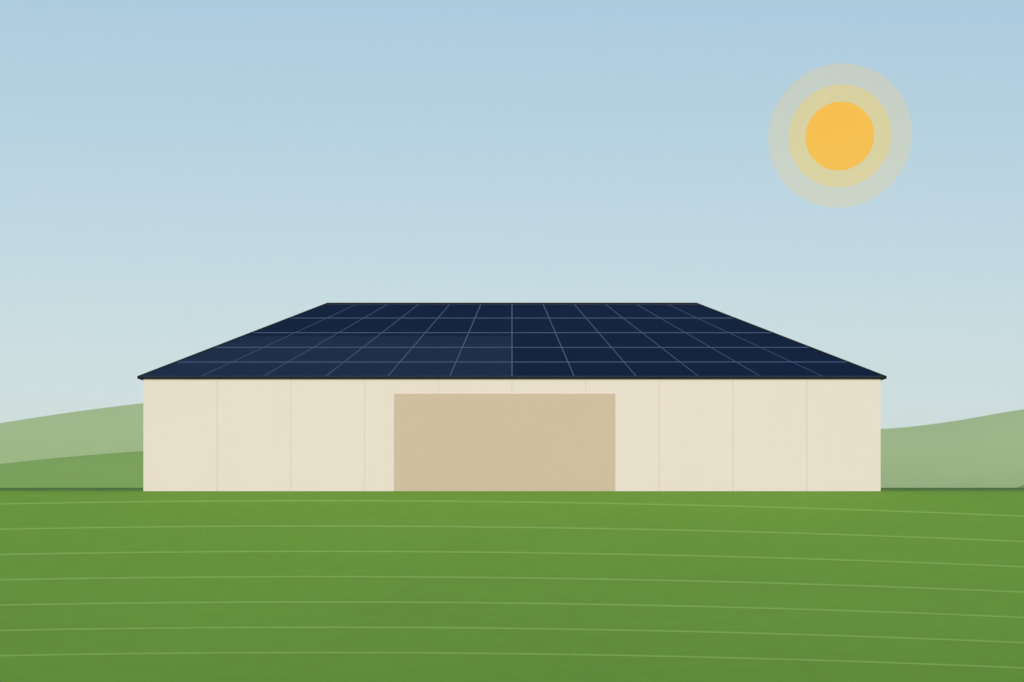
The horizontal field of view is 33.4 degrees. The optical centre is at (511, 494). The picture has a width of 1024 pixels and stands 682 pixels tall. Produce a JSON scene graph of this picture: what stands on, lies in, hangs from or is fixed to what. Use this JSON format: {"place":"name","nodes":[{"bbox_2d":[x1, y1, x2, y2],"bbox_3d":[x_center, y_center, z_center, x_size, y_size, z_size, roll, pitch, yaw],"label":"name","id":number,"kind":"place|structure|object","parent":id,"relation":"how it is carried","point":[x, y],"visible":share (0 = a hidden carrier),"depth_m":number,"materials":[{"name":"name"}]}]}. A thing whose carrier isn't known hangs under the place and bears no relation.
{"place":"outdoors","nodes":[
{"label":"outdoors","id":0,"kind":"place"},
{"bbox_2d":[0,491,1023,681],"bbox_3d":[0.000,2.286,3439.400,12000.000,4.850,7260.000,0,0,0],"label":"ground","id":1,"kind":"structure","parent":0,"point":[319,667],"depth_m":54.39,"materials":[{"name":"green plant"}]},
{"bbox_2d":[137,303,886,490],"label":"barn","id":2,"kind":"structure","parent":1,"relation":"on","point":[511,397],"depth_m":69.40,"materials":[{"name":"beige"}]},
{"bbox_2d":[394,394,614,490],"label":"door","id":3,"kind":"structure","parent":2,"relation":"in","point":[443,442],"depth_m":69.35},
{"bbox_2d":[0,403,1023,487],"bbox_3d":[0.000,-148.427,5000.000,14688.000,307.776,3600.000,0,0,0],"label":"hill","id":4,"kind":"structure","parent":0,"point":[986,451],"depth_m":4448.39,"materials":[{"name":"green plant"}]},
{"bbox_2d":[0,451,1023,487],"bbox_3d":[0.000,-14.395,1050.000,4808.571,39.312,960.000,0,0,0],"label":"hill","id":5,"kind":"structure","parent":0,"point":[118,470],"depth_m":906.30,"materials":[{"name":"green plant"}]},
{"bbox_2d":[0,651,1023,668],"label":"mown path","id":6,"kind":"structure","parent":0,"point":[509,653],"depth_m":44.17,"materials":[{"name":"green plant"}]},
{"bbox_2d":[0,626,1023,642],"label":"mown path","id":7,"kind":"structure","parent":0,"point":[509,628],"depth_m":48.07,"materials":[{"name":"green plant"}]},
{"bbox_2d":[0,601,1023,617],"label":"mown path","id":8,"kind":"structure","parent":0,"point":[509,603],"depth_m":51.89,"materials":[{"name":"green plant"}]},
{"bbox_2d":[0,525,1023,541],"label":"mown path","id":9,"kind":"structure","parent":0,"point":[507,527],"depth_m":63.43,"materials":[{"name":"green plant"}]},
{"bbox_2d":[0,550,1023,566],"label":"mown path","id":10,"kind":"structure","parent":0,"point":[508,552],"depth_m":59.53,"materials":[{"name":"green plant"}]},
{"bbox_2d":[0,575,1023,592],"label":"mown path","id":11,"kind":"structure","parent":0,"point":[512,577],"depth_m":55.70,"materials":[{"name":"green plant"}]},
{"bbox_2d":[0,500,1023,516],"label":"mown path","id":12,"kind":"structure","parent":0,"point":[518,502],"depth_m":67.23,"materials":[{"name":"green plant"}]},
{"bbox_2d":[0,488,1023,490],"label":"verge ground","id":13,"kind":"structure","parent":0,"point":[141,489],"depth_m":89.10,"materials":[{"name":"green plant"}]},
{"bbox_2d":[0,0,1023,428],"label":"sky","id":14,"kind":"structure","parent":0,"point":[180,179],"materials":[{"name":"blue"}]},
{"bbox_2d":[806,102,873,169],"bbox_3d":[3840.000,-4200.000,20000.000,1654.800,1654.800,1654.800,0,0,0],"label":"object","id":15,"kind":"object","parent":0,"point":[839,135],"visible":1,"depth_m":19723.06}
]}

